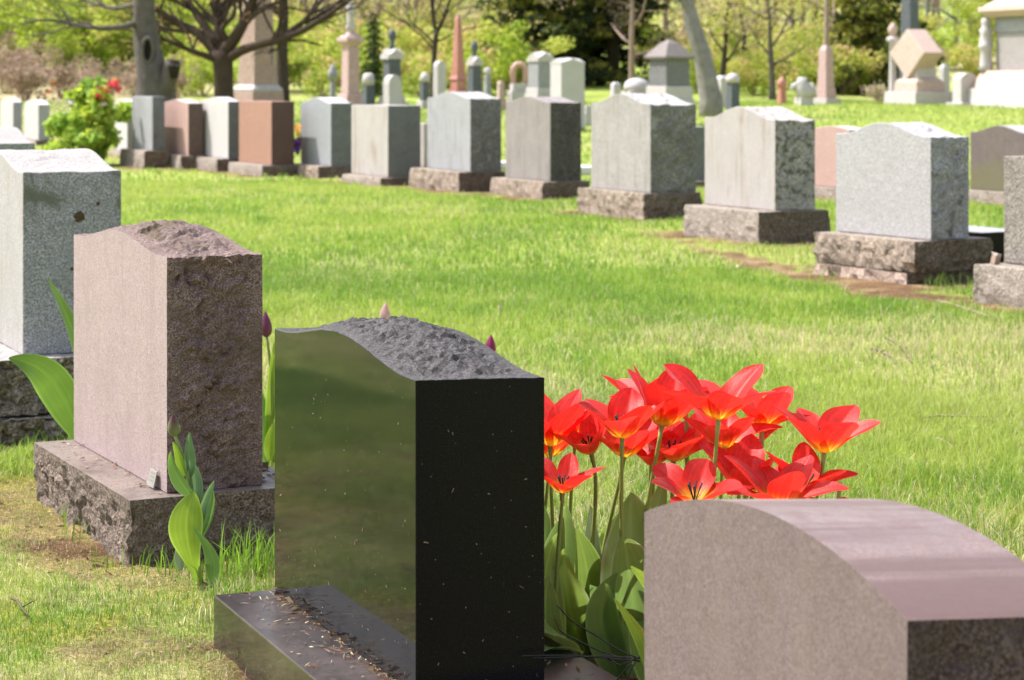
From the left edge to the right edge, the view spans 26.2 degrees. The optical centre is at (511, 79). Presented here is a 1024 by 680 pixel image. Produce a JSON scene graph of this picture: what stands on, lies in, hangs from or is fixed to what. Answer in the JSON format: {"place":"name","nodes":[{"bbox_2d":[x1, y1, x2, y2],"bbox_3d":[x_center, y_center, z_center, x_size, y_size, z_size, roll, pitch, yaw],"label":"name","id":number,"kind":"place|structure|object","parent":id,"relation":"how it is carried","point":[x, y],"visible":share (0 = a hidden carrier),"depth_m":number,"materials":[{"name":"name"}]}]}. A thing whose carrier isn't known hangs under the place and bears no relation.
{"place":"outdoors","nodes":[
{"label":"outdoors","id":0,"kind":"place"},
{"bbox_2d":[0,0,1023,679],"bbox_3d":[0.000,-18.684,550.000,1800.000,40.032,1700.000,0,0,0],"label":"ground","id":1,"kind":"structure","parent":0,"point":[750,258],"depth_m":11.43,"materials":[{"name":"green plant"}]},
{"bbox_2d":[0,98,21,131],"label":"headstone","id":2,"kind":"object","parent":1,"relation":"on","point":[10,112],"visible":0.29,"depth_m":41.37,"materials":[{"name":"white stone"}]},
{"bbox_2d":[0,127,34,149],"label":"headstone","id":3,"kind":"object","parent":1,"relation":"on","point":[13,138],"visible":0.09,"depth_m":11.65,"materials":[{"name":"white stone"}]},
{"bbox_2d":[0,29,57,74],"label":"shrub","id":4,"kind":"object","parent":1,"relation":"on","point":[40,58],"visible":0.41,"depth_m":75.95,"materials":[{"name":"brown plant"}]},
{"bbox_2d":[0,46,58,100],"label":"shrub","id":5,"kind":"object","parent":1,"relation":"on","point":[28,77],"visible":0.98,"depth_m":65.86,"materials":[{"name":"brown plant"}]},
{"bbox_2d":[24,100,52,144],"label":"headstone","id":6,"kind":"object","parent":1,"relation":"on","point":[36,114],"visible":0.65,"depth_m":39.30,"materials":[{"name":"white stone"}]},
{"bbox_2d":[9,279,73,439],"bbox_3d":[-1.500,0.991,7.344,0.364,0.644,0.133,0,0,-19],"label":"tulip","id":7,"kind":"object","parent":1,"relation":"on","point":[51,380],"visible":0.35,"depth_m":7.30,"materials":[{"name":"green plant"}]},
{"bbox_2d":[0,148,120,449],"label":"headstone","id":8,"kind":"object","parent":1,"relation":"on","point":[53,203],"visible":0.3,"depth_m":8.01,"materials":[{"name":"white stone"}]},
{"bbox_2d":[0,0,121,65],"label":"shrub","id":9,"kind":"object","parent":1,"relation":"on","point":[33,28],"visible":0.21,"depth_m":82.05,"materials":[{"name":"green plant"}]},
{"bbox_2d":[23,45,104,97],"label":"shrub","id":10,"kind":"object","parent":1,"relation":"on","point":[60,73],"visible":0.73,"depth_m":68.87,"materials":[{"name":"brown plant"}]},
{"bbox_2d":[3,0,127,72],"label":"shrub","id":11,"kind":"object","parent":1,"relation":"on","point":[76,32],"visible":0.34,"depth_m":81.69,"materials":[{"name":"green plant"}]},
{"bbox_2d":[12,4,122,81],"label":"shrub","id":12,"kind":"object","parent":1,"relation":"on","point":[63,40],"visible":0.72,"depth_m":77.70,"materials":[{"name":"green plant"}]},
{"bbox_2d":[41,73,131,160],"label":"flowering bush","id":13,"kind":"object","parent":1,"relation":"on","point":[87,122],"visible":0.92,"depth_m":32.80,"materials":[{"name":"green plant"}]},
{"bbox_2d":[0,0,180,101],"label":"tree","id":14,"kind":"object","parent":1,"relation":"on","point":[157,74],"visible":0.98,"depth_m":42.69,"materials":[{"name":"grey plant"}]},
{"bbox_2d":[79,58,136,98],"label":"shrub","id":15,"kind":"object","parent":1,"relation":"on","point":[118,77],"visible":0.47,"depth_m":66.86,"materials":[{"name":"brown plant"}]},
{"bbox_2d":[109,99,131,155],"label":"headstone","id":16,"kind":"object","parent":1,"relation":"on","point":[125,128],"visible":0.33,"depth_m":35.79,"materials":[{"name":"white stone"}]},
{"bbox_2d":[93,0,182,69],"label":"shrub","id":17,"kind":"object","parent":1,"relation":"on","point":[128,53],"visible":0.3,"depth_m":83.55,"materials":[{"name":"green plant"}]},
{"bbox_2d":[120,96,169,167],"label":"headstone","id":18,"kind":"object","parent":1,"relation":"on","point":[148,133],"visible":0.83,"depth_m":32.23,"materials":[{"name":"grey stone"}]},
{"bbox_2d":[33,220,274,566],"bbox_3d":[-1.031,0.888,6.523,0.536,0.948,1.069,0,0,-26],"label":"headstone","id":19,"kind":"object","parent":1,"relation":"on","point":[168,318],"visible":0.91,"depth_m":6.14,"materials":[{"name":"pink stone"}]},
{"bbox_2d":[105,0,237,58],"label":"shrub","id":20,"kind":"object","parent":1,"relation":"on","point":[166,49],"visible":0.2,"depth_m":83.52,"materials":[{"name":"green plant"}]},
{"bbox_2d":[165,99,205,168],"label":"headstone","id":21,"kind":"object","parent":1,"relation":"on","point":[184,132],"visible":0.69,"depth_m":31.99,"materials":[{"name":"stone"}]},
{"bbox_2d":[167,415,219,586],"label":"tulip","id":22,"kind":"object","parent":1,"relation":"on","point":[190,519],"visible":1,"depth_m":5.69,"materials":[{"name":"green plant"}]},
{"bbox_2d":[165,43,237,96],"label":"shrub","id":23,"kind":"object","parent":1,"relation":"on","point":[206,70],"visible":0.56,"depth_m":69.82,"materials":[{"name":"green plant"}]},
{"bbox_2d":[16,0,401,98],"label":"tree","id":24,"kind":"object","parent":1,"relation":"on","point":[218,43],"visible":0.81,"depth_m":45.74,"materials":[{"name":"brown plant"}]},
{"bbox_2d":[196,97,238,171],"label":"headstone","id":25,"kind":"object","parent":1,"relation":"on","point":[220,133],"visible":0.71,"depth_m":31.37,"materials":[{"name":"white stone"}]},
{"bbox_2d":[234,0,283,100],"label":"obelisk","id":26,"kind":"object","parent":1,"relation":"on","point":[261,83],"visible":0.62,"depth_m":47.77,"materials":[{"name":"brown stone"}]},
{"bbox_2d":[228,101,297,176],"bbox_3d":[-3.420,0.829,30.258,0.545,1.066,1.439,0,0,-26],"label":"headstone","id":27,"kind":"object","parent":1,"relation":"on","point":[266,137],"visible":0.83,"depth_m":29.75,"materials":[{"name":"red stone"}]},
{"bbox_2d":[262,311,274,464],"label":"tulip","id":28,"kind":"object","parent":1,"relation":"on","point":[268,428],"visible":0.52,"depth_m":7.37,"materials":[{"name":"green plant"}]},
{"bbox_2d":[237,17,344,88],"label":"shrub","id":29,"kind":"object","parent":1,"relation":"on","point":[293,74],"visible":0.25,"depth_m":72.84,"materials":[{"name":"green plant"}]},
{"bbox_2d":[272,0,335,100],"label":"tree","id":30,"kind":"object","parent":1,"relation":"on","point":[283,79],"visible":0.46,"depth_m":50.90,"materials":[{"name":"brown plant"}]},
{"bbox_2d":[288,14,345,79],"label":"shrub","id":31,"kind":"object","parent":1,"relation":"on","point":[321,37],"visible":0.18,"depth_m":77.97,"materials":[{"name":"green plant"}]},
{"bbox_2d":[294,97,353,177],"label":"headstone","id":32,"kind":"object","parent":1,"relation":"on","point":[326,136],"visible":0.77,"depth_m":29.29,"materials":[{"name":"grey stone"}]},
{"bbox_2d":[294,48,363,96],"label":"shrub","id":33,"kind":"object","parent":1,"relation":"on","point":[311,80],"visible":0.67,"depth_m":69.74,"materials":[{"name":"green plant"}]},
{"bbox_2d":[337,0,363,104],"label":"monument","id":34,"kind":"object","parent":1,"relation":"on","point":[350,83],"visible":0.75,"depth_m":54.87,"materials":[{"name":"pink stone"}]},
{"bbox_2d":[312,23,402,92],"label":"shrub","id":35,"kind":"object","parent":1,"relation":"on","point":[338,54],"visible":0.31,"depth_m":70.48,"materials":[{"name":"green plant"}]},
{"bbox_2d":[359,12,385,97],"bbox_3d":[-3.981,-0.479,62.989,1.066,2.920,0.911,0,0,0],"label":"conifer tree","id":36,"kind":"object","parent":1,"relation":"on","point":[374,67],"visible":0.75,"depth_m":62.93,"materials":[{"name":"green plant"}]},
{"bbox_2d":[342,104,420,185],"bbox_3d":[-1.607,0.839,27.480,0.625,1.043,1.299,0,0,-26],"label":"headstone","id":37,"kind":"object","parent":1,"relation":"on","point":[386,145],"visible":0.83,"depth_m":27.04,"materials":[{"name":"stone"}]},
{"bbox_2d":[376,28,407,104],"bbox_3d":[-2.831,-0.137,52.000,0.591,2.152,0.591,0,0,-30],"label":"monument","id":38,"kind":"object","parent":1,"relation":"on","point":[392,56],"visible":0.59,"depth_m":51.90,"materials":[{"name":"grey stone"}]},
{"bbox_2d":[383,75,401,104],"bbox_3d":[-2.524,0.489,47.000,0.432,1.180,0.432,0,0,-30],"label":"gravestone","id":39,"kind":"object","parent":1,"relation":"on","point":[392,89],"visible":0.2,"depth_m":46.94,"materials":[{"name":"white stone"}]},
{"bbox_2d":[368,9,449,69],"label":"shrub","id":40,"kind":"object","parent":1,"relation":"on","point":[406,42],"visible":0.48,"depth_m":81.16,"materials":[{"name":"green plant"}]},
{"bbox_2d":[214,315,619,679],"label":"headstone","id":41,"kind":"object","parent":1,"relation":"on","point":[370,383],"visible":1,"depth_m":4.38,"materials":[{"name":"black stone"}]},
{"bbox_2d":[522,605,640,679],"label":"wire frame","id":42,"kind":"object","parent":41,"relation":"on","point":[633,658],"visible":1,"depth_m":4.33,"materials":[{"name":"metal"}]},
{"bbox_2d":[401,46,451,96],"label":"shrub","id":43,"kind":"object","parent":1,"relation":"on","point":[421,67],"visible":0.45,"depth_m":69.71,"materials":[{"name":"green plant"}]},
{"bbox_2d":[401,0,464,40],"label":"shrub","id":44,"kind":"object","parent":1,"relation":"on","point":[439,17],"visible":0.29,"depth_m":95.28,"materials":[{"name":"green plant"}]},
{"bbox_2d":[340,0,547,97],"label":"tree","id":45,"kind":"object","parent":1,"relation":"on","point":[435,41],"visible":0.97,"depth_m":57.04,"materials":[{"name":"green plant"}]},
{"bbox_2d":[409,92,505,191],"bbox_3d":[-0.655,0.749,26.098,0.644,1.214,1.476,0,0,-26],"label":"headstone","id":46,"kind":"object","parent":1,"relation":"on","point":[464,141],"visible":0.84,"depth_m":25.59,"materials":[{"name":"grey stone"}]},
{"bbox_2d":[448,13,467,91],"bbox_3d":[-1.271,-0.320,52.000,0.355,2.518,0.355,0,0,-40],"label":"obelisk","id":47,"kind":"object","parent":1,"relation":"on","point":[458,78],"visible":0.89,"depth_m":51.93,"materials":[{"name":"pink stone"}]},
{"bbox_2d":[429,10,503,63],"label":"shrub","id":48,"kind":"object","parent":1,"relation":"on","point":[445,33],"visible":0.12,"depth_m":79.70,"materials":[{"name":"green plant"}]},
{"bbox_2d":[466,40,482,91],"bbox_3d":[-0.903,-0.023,53.000,0.422,1.877,0.422,0,0,-35],"label":"monument","id":49,"kind":"object","parent":1,"relation":"on","point":[474,63],"visible":0.57,"depth_m":52.91,"materials":[{"name":"grey stone"}]},
{"bbox_2d":[0,265,973,591],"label":"grass tufts","id":50,"kind":"object","parent":1,"relation":"on","point":[262,561],"visible":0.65,"depth_m":5.81,"materials":[{"name":"green plant"}]},
{"bbox_2d":[0,192,1021,679],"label":"dead leaf litter","id":51,"kind":"object","parent":1,"relation":"on","point":[304,614],"visible":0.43,"depth_m":4.97,"materials":[{"name":"brown plant"}]},
{"bbox_2d":[452,19,575,95],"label":"shrub","id":52,"kind":"object","parent":1,"relation":"on","point":[513,56],"visible":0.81,"depth_m":69.67,"materials":[{"name":"green plant"}]},
{"bbox_2d":[507,61,527,101],"bbox_3d":[0.180,0.225,54.000,0.506,1.340,0.506,0,0,-12],"label":"monument","id":53,"kind":"object","parent":1,"relation":"on","point":[516,91],"visible":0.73,"depth_m":53.91,"materials":[{"name":"white stone"}]},
{"bbox_2d":[524,51,553,96],"bbox_3d":[0.648,0.174,50.000,0.560,1.634,0.560,0,0,-34],"label":"monument","id":54,"kind":"object","parent":1,"relation":"on","point":[539,73],"visible":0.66,"depth_m":49.83,"materials":[{"name":"white stone"}]},
{"bbox_2d":[490,96,589,199],"bbox_3d":[0.313,0.778,24.591,0.644,1.185,1.342,0,0,-26],"label":"headstone","id":55,"kind":"object","parent":1,"relation":"on","point":[543,147],"visible":0.85,"depth_m":24.13,"materials":[{"name":"grey stone"}]},
{"bbox_2d":[463,0,625,87],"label":"conifer tree","id":56,"kind":"object","parent":1,"relation":"on","point":[532,12],"visible":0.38,"depth_m":75.35,"materials":[{"name":"green plant"}]},
{"bbox_2d":[544,389,590,551],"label":"tulip","id":57,"kind":"object","parent":1,"relation":"on","point":[561,415],"visible":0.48,"depth_m":4.94,"materials":[{"name":"red plant"}]},
{"bbox_2d":[550,58,584,130],"bbox_3d":[1.108,0.368,44.000,0.531,1.607,0.531,0,0,-24],"label":"gravestone","id":58,"kind":"object","parent":1,"relation":"on","point":[567,78],"visible":0.62,"depth_m":43.80,"materials":[{"name":"white stone"}]},
{"bbox_2d":[544,452,605,654],"bbox_3d":[0.072,1.063,4.630,0.169,0.496,0.490,0,0,17],"label":"tulip","id":59,"kind":"object","parent":1,"relation":"on","point":[566,476],"visible":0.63,"depth_m":4.76,"materials":[{"name":"green plant"}]},
{"bbox_2d":[497,4,654,80],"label":"conifer tree","id":60,"kind":"object","parent":1,"relation":"on","point":[601,50],"visible":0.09,"depth_m":79.28,"materials":[{"name":"green plant"}]},
{"bbox_2d":[553,410,615,655],"bbox_3d":[0.164,1.031,4.942,0.169,0.575,0.189,0,0,0],"label":"tulip","id":61,"kind":"object","parent":1,"relation":"on","point":[576,598],"visible":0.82,"depth_m":4.96,"materials":[{"name":"green plant"}]},
{"bbox_2d":[555,0,684,81],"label":"conifer tree","id":62,"kind":"object","parent":1,"relation":"on","point":[595,32],"visible":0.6,"depth_m":77.50,"materials":[{"name":"green plant"}]},
{"bbox_2d":[540,0,700,79],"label":"tree","id":63,"kind":"object","parent":1,"relation":"on","point":[630,42],"visible":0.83,"depth_m":73.04,"materials":[{"name":"green plant"}]},
{"bbox_2d":[574,416,672,628],"bbox_3d":[0.241,1.032,4.972,0.217,0.567,0.242,0,0,-14],"label":"tulip","id":64,"kind":"object","parent":1,"relation":"on","point":[588,561],"visible":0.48,"depth_m":4.96,"materials":[{"name":"red plant"}]},
{"bbox_2d":[578,387,674,678],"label":"tulip","id":65,"kind":"object","parent":1,"relation":"on","point":[623,414],"visible":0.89,"depth_m":4.77,"materials":[{"name":"red plant"}]},
{"bbox_2d":[577,93,701,219],"bbox_3d":[1.223,0.745,21.068,0.703,1.228,1.297,0,0,-27],"label":"headstone","id":66,"kind":"object","parent":1,"relation":"on","point":[643,156],"visible":0.8,"depth_m":20.67,"materials":[{"name":"grey stone"}]},
{"bbox_2d":[603,364,707,624],"bbox_3d":[0.308,0.971,4.829,0.298,0.697,0.225,0,0,-42],"label":"tulip","id":67,"kind":"object","parent":1,"relation":"on","point":[628,553],"visible":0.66,"depth_m":4.80,"materials":[{"name":"red plant"}]},
{"bbox_2d":[644,40,694,103],"bbox_3d":[3.288,0.137,46.000,0.788,1.944,0.788,0,0,-33],"label":"tomb","id":68,"kind":"object","parent":1,"relation":"on","point":[669,68],"visible":0.67,"depth_m":45.78,"materials":[{"name":"grey stone"}]},
{"bbox_2d":[640,418,708,497],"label":"tulip","id":69,"kind":"object","parent":1,"relation":"on","point":[680,448],"visible":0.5,"depth_m":5.05,"materials":[{"name":"red plant"}]},
{"bbox_2d":[614,458,755,679],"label":"tulip","id":70,"kind":"object","parent":1,"relation":"on","point":[694,479],"visible":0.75,"depth_m":4.57,"materials":[{"name":"red plant"}]},
{"bbox_2d":[640,21,730,77],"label":"shrub","id":71,"kind":"object","parent":1,"relation":"on","point":[715,48],"visible":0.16,"depth_m":75.62,"materials":[{"name":"green plant"}]},
{"bbox_2d":[672,0,722,116],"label":"tree","id":72,"kind":"object","parent":1,"relation":"on","point":[710,99],"visible":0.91,"depth_m":49.83,"materials":[{"name":"grey plant"}]},
{"bbox_2d":[696,126,704,186],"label":"headstone","id":73,"kind":"object","parent":1,"relation":"on","point":[700,155],"visible":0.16,"depth_m":26.69,"materials":[{"name":"grey stone"}]},
{"bbox_2d":[631,363,774,587],"bbox_3d":[0.434,0.962,4.668,0.258,0.700,0.300,0,0,30],"label":"tulip","id":74,"kind":"object","parent":1,"relation":"on","point":[727,399],"visible":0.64,"depth_m":4.70,"materials":[{"name":"red plant"}]},
{"bbox_2d":[673,0,786,74],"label":"tree","id":75,"kind":"object","parent":1,"relation":"on","point":[727,10],"visible":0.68,"depth_m":69.92,"materials":[{"name":"green plant"}]},
{"bbox_2d":[683,407,782,498],"bbox_3d":[0.464,1.026,4.913,0.217,0.575,0.208,0,0,41],"label":"tulip","id":76,"kind":"object","parent":1,"relation":"on","point":[734,428],"visible":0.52,"depth_m":4.89,"materials":[{"name":"red plant"}]},
{"bbox_2d":[699,433,781,498],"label":"tulip","id":77,"kind":"object","parent":1,"relation":"on","point":[749,448],"visible":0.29,"depth_m":4.80,"materials":[{"name":"red plant"}]},
{"bbox_2d":[726,47,768,94],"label":"shrub","id":78,"kind":"object","parent":1,"relation":"on","point":[750,81],"visible":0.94,"depth_m":70.68,"materials":[{"name":"green plant"}]},
{"bbox_2d":[709,3,786,68],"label":"shrub","id":79,"kind":"object","parent":1,"relation":"on","point":[732,43],"visible":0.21,"depth_m":83.91,"materials":[{"name":"green plant"}]},
{"bbox_2d":[683,106,830,243],"bbox_3d":[1.995,0.791,18.032,0.709,1.143,1.153,0,0,-27],"label":"headstone","id":80,"kind":"object","parent":1,"relation":"on","point":[759,175],"visible":0.91,"depth_m":17.66,"materials":[{"name":"stone"}]},
{"bbox_2d":[698,0,839,99],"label":"tree","id":81,"kind":"object","parent":1,"relation":"on","point":[772,64],"visible":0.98,"depth_m":67.96,"materials":[{"name":"green plant"}]},
{"bbox_2d":[741,386,805,498],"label":"tulip","id":82,"kind":"object","parent":1,"relation":"on","point":[762,410],"visible":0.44,"depth_m":4.95,"materials":[{"name":"red plant"}]},
{"bbox_2d":[754,37,811,88],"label":"shrub","id":83,"kind":"object","parent":1,"relation":"on","point":[781,69],"visible":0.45,"depth_m":73.95,"materials":[{"name":"green plant"}]},
{"bbox_2d":[724,455,850,498],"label":"tulip","id":84,"kind":"object","parent":1,"relation":"on","point":[790,480],"visible":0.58,"depth_m":4.58,"materials":[{"name":"red plant"}]},
{"bbox_2d":[790,77,817,105],"bbox_3d":[7.677,0.387,57.992,0.666,0.902,0.468,0,0,-31],"label":"statue","id":85,"kind":"object","parent":1,"relation":"on","point":[805,92],"visible":0.79,"depth_m":57.86,"materials":[{"name":"grey stone"}]},
{"bbox_2d":[765,442,857,487],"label":"tulip","id":86,"kind":"object","parent":1,"relation":"on","point":[803,449],"visible":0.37,"depth_m":4.83,"materials":[{"name":"red plant"}]},
{"bbox_2d":[785,40,839,84],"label":"shrub","id":87,"kind":"object","parent":1,"relation":"on","point":[807,73],"visible":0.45,"depth_m":71.89,"materials":[{"name":"green plant"}]},
{"bbox_2d":[773,405,880,498],"bbox_3d":[0.697,1.018,4.857,0.238,0.592,0.230,0,0,0],"label":"tulip","id":88,"kind":"object","parent":1,"relation":"on","point":[829,430],"visible":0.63,"depth_m":4.85,"materials":[{"name":"red plant"}]},
{"bbox_2d":[813,45,840,104],"bbox_3d":[8.556,-0.052,60.000,0.600,1.763,0.600,0,0,-38],"label":"obelisk","id":89,"kind":"object","parent":1,"relation":"on","point":[826,91],"visible":0.84,"depth_m":59.88,"materials":[{"name":"pink stone"}]},
{"bbox_2d":[644,499,1023,679],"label":"headstone","id":90,"kind":"object","parent":1,"relation":"on","point":[806,589],"visible":1,"depth_m":2.98,"materials":[{"name":"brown stone"}]},
{"bbox_2d":[815,126,859,198],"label":"headstone","id":91,"kind":"object","parent":1,"relation":"on","point":[825,161],"visible":0.37,"depth_m":24.21,"materials":[{"name":"stone"}]},
{"bbox_2d":[807,33,888,94],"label":"shrub","id":92,"kind":"object","parent":1,"relation":"on","point":[852,54],"visible":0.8,"depth_m":70.41,"materials":[{"name":"green plant"}]},
{"bbox_2d":[794,0,944,95],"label":"conifer tree","id":93,"kind":"object","parent":1,"relation":"on","point":[871,27],"visible":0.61,"depth_m":71.25,"materials":[{"name":"green plant"}]},
{"bbox_2d":[812,122,992,284],"bbox_3d":[2.550,0.821,14.518,0.722,1.085,1.078,0,0,-30],"label":"headstone","id":94,"kind":"object","parent":1,"relation":"on","point":[902,202],"visible":0.91,"depth_m":14.22,"materials":[{"name":"grey stone"}]},
{"bbox_2d":[899,0,918,78],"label":"obelisk","id":95,"kind":"object","parent":1,"relation":"on","point":[909,14],"visible":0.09,"depth_m":65.88,"materials":[{"name":"grey stone"}]},
{"bbox_2d":[884,29,951,104],"bbox_3d":[11.100,-0.268,60.021,1.412,2.197,1.593,0,0,-28],"label":"monument","id":96,"kind":"object","parent":1,"relation":"on","point":[916,54],"visible":0.94,"depth_m":59.63,"materials":[{"name":"beige stone"}]},
{"bbox_2d":[927,21,977,70],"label":"shrub","id":97,"kind":"object","parent":1,"relation":"on","point":[941,41],"visible":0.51,"depth_m":83.95,"materials":[{"name":"green plant"}]},
{"bbox_2d":[946,73,976,105],"bbox_3d":[11.922,0.333,58.000,0.699,1.010,0.699,0,0,-28],"label":"gravestone","id":98,"kind":"object","parent":1,"relation":"on","point":[962,83],"visible":0.45,"depth_m":57.79,"materials":[{"name":"white stone"}]},
{"bbox_2d":[943,36,995,76],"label":"shrub","id":99,"kind":"object","parent":1,"relation":"on","point":[971,64],"visible":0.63,"depth_m":77.63,"materials":[{"name":"green plant"}]},
{"bbox_2d":[945,0,996,56],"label":"shrub","id":100,"kind":"object","parent":1,"relation":"on","point":[970,8],"visible":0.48,"depth_m":87.84,"materials":[{"name":"green plant"}]},
{"bbox_2d":[968,225,1003,269],"bbox_3d":[3.139,1.185,15.204,0.500,0.315,0.850,0,0,-30],"label":"grave marker","id":101,"kind":"object","parent":1,"relation":"on","point":[996,235],"visible":0.1,"depth_m":14.86,"materials":[{"name":"black stone"}]},
{"bbox_2d":[967,0,1023,107],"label":"monument","id":102,"kind":"object","parent":1,"relation":"on","point":[1003,84],"visible":0.95,"depth_m":56.98,"materials":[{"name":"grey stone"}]},
{"bbox_2d":[969,125,1023,203],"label":"headstone","id":103,"kind":"object","parent":1,"relation":"on","point":[991,147],"visible":0.58,"depth_m":23.29,"materials":[{"name":"brown stone"}]},
{"bbox_2d":[973,156,1023,308],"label":"headstone","id":104,"kind":"object","parent":1,"relation":"on","point":[1003,283],"visible":0.78,"depth_m":12.79,"materials":[{"name":"grey stone"}]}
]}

